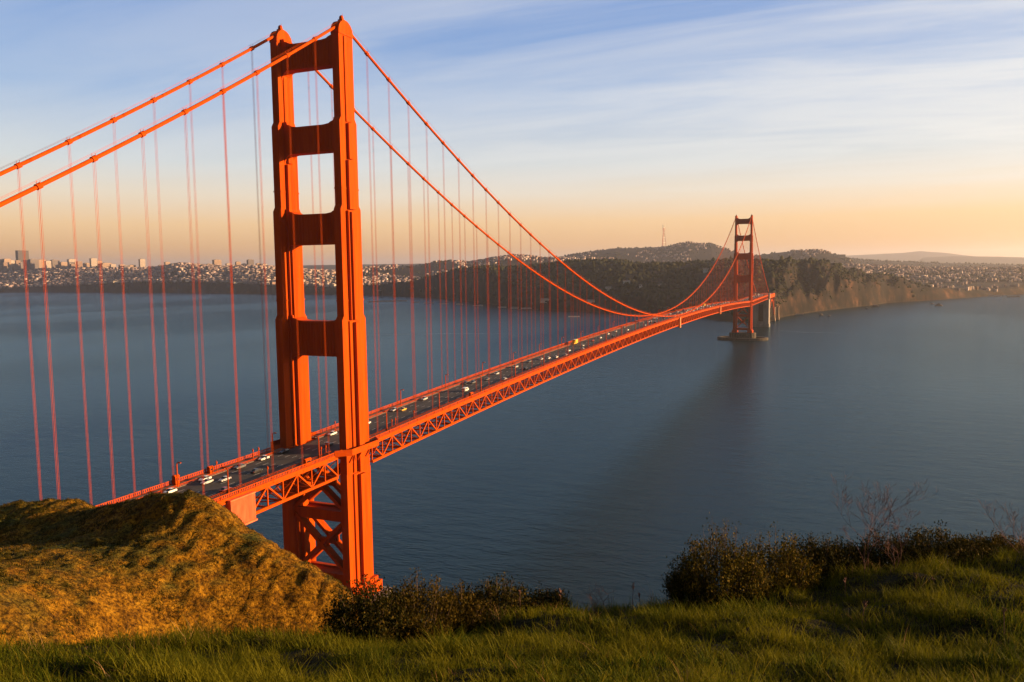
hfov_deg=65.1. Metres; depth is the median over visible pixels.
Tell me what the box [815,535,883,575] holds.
bush
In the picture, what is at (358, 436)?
suspension bridge
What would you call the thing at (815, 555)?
bush
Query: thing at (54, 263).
apartment tower
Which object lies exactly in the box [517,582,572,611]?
bush
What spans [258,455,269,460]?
car
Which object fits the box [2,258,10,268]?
apartment tower
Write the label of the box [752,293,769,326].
concrete pylon
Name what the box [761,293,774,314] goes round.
steel arch
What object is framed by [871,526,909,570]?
bare shrub
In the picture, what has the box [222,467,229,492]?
street lamp
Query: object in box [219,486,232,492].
car
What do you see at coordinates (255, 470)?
car
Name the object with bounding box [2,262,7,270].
apartment tower
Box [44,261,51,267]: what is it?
apartment tower
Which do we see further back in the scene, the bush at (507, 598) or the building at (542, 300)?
the building at (542, 300)
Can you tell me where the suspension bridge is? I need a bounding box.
[0,14,768,600]
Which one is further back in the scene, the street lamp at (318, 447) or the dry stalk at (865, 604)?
the street lamp at (318, 447)
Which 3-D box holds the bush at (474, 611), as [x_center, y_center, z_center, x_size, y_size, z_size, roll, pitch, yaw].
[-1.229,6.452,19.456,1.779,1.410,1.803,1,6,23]
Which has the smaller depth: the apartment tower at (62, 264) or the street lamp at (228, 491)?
the street lamp at (228, 491)
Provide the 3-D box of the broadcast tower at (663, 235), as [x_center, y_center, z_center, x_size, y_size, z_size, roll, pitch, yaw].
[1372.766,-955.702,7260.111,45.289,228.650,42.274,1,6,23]
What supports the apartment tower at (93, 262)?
on the terrain at (799, 302)
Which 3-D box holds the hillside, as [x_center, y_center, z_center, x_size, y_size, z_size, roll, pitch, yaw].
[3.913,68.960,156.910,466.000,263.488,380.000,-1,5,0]
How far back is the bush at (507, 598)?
20.29 m
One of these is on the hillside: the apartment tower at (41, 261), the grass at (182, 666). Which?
the grass at (182, 666)
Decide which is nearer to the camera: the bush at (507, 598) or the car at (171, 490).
the bush at (507, 598)
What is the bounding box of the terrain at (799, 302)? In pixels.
[0,243,1023,322]
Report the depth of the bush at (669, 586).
21.61 m
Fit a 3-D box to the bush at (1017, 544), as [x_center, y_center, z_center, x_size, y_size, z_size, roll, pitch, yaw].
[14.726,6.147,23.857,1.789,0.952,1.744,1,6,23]
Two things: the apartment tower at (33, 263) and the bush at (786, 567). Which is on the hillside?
the bush at (786, 567)
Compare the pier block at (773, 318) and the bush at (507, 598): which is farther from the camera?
the pier block at (773, 318)
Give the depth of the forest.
2690.11 m
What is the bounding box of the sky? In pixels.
[0,0,1023,266]
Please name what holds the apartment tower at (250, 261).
on the terrain at (799, 302)
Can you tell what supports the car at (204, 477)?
on the suspension bridge
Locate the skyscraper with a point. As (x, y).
(19, 254)
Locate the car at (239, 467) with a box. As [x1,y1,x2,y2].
[234,463,245,468]
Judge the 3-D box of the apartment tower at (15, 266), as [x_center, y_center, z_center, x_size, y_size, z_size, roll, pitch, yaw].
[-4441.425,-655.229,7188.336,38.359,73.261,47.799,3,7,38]
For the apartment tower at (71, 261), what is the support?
on the terrain at (799, 302)
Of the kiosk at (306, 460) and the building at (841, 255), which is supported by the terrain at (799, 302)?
the building at (841, 255)
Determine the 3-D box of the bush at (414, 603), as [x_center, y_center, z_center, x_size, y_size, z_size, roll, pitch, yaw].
[-2.226,6.247,18.832,2.422,1.708,2.479,1,6,23]
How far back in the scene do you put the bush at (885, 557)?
23.31 m
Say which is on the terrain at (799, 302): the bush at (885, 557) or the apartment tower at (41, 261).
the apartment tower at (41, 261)
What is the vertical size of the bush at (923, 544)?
1.576 m
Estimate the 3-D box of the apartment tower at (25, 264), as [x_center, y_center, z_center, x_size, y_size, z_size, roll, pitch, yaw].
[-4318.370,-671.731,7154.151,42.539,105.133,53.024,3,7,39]
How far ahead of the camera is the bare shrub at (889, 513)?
21.66 m
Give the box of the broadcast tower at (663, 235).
[662,227,665,243]
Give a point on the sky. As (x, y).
(848, 127)
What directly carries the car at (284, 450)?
on the suspension bridge
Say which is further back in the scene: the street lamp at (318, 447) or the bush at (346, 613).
the street lamp at (318, 447)
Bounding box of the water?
[0,292,1023,622]
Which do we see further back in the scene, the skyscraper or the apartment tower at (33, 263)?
the skyscraper
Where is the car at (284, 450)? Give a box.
[279,448,289,453]
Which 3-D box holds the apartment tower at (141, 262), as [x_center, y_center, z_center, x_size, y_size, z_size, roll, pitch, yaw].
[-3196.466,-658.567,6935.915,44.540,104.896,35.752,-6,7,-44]
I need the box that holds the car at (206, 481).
[200,478,213,484]
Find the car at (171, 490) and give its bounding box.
[163,487,176,492]
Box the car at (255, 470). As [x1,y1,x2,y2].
[250,468,262,473]
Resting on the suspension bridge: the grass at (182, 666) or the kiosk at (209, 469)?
the kiosk at (209, 469)
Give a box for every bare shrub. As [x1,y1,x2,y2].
[830,472,936,573]
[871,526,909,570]
[979,500,1023,555]
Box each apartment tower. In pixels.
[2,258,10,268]
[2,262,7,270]
[12,264,19,269]
[23,260,27,268]
[28,259,38,269]
[39,259,45,267]
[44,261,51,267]
[50,260,59,267]
[59,262,67,267]
[67,259,75,265]
[89,258,96,266]
[138,259,145,266]
[212,259,221,264]
[247,259,253,264]
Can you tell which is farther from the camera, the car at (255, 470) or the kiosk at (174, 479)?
the car at (255, 470)
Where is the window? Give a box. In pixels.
[15,251,28,259]
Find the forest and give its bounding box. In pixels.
[0,241,1023,321]
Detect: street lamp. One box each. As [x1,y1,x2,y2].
[176,462,180,486]
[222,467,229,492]
[314,436,319,457]
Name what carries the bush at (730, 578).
on the hillside
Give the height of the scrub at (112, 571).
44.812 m
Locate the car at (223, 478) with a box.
[218,475,230,481]
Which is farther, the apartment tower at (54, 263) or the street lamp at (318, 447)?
the apartment tower at (54, 263)
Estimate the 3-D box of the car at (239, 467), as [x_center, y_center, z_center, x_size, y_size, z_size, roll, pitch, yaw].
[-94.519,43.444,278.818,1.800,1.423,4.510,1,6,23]
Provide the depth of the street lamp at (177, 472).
255.87 m
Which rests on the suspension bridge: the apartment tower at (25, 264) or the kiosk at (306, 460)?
the kiosk at (306, 460)
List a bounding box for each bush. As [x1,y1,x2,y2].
[317,572,411,644]
[374,567,469,641]
[432,579,495,634]
[458,571,532,623]
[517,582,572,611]
[660,563,709,607]
[664,512,774,606]
[731,521,823,592]
[776,531,855,581]
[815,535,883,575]
[851,525,928,571]
[892,519,991,567]
[941,528,1020,560]
[977,528,1023,554]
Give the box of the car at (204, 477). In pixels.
[198,475,211,480]
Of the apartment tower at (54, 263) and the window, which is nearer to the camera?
the apartment tower at (54, 263)
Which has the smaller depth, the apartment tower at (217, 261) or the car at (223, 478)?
the car at (223, 478)
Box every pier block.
[771,307,775,320]
[776,306,778,319]
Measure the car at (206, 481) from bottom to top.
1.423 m
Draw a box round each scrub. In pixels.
[0,492,347,643]
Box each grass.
[0,546,1023,681]
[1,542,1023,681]
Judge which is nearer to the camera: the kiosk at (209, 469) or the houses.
the kiosk at (209, 469)
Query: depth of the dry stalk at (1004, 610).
15.56 m
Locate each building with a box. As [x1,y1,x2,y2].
[540,298,548,302]
[835,254,845,257]
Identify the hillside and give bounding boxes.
[0,490,1023,681]
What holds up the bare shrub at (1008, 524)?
on the hillside
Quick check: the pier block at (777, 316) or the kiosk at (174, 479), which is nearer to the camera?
the kiosk at (174, 479)
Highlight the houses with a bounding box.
[0,241,1023,291]
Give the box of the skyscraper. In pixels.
[15,250,28,262]
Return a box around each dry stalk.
[862,600,867,623]
[1001,607,1006,635]
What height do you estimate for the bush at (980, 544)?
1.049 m
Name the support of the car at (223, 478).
on the suspension bridge
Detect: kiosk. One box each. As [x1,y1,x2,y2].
[172,474,179,484]
[206,465,213,473]
[303,457,311,465]

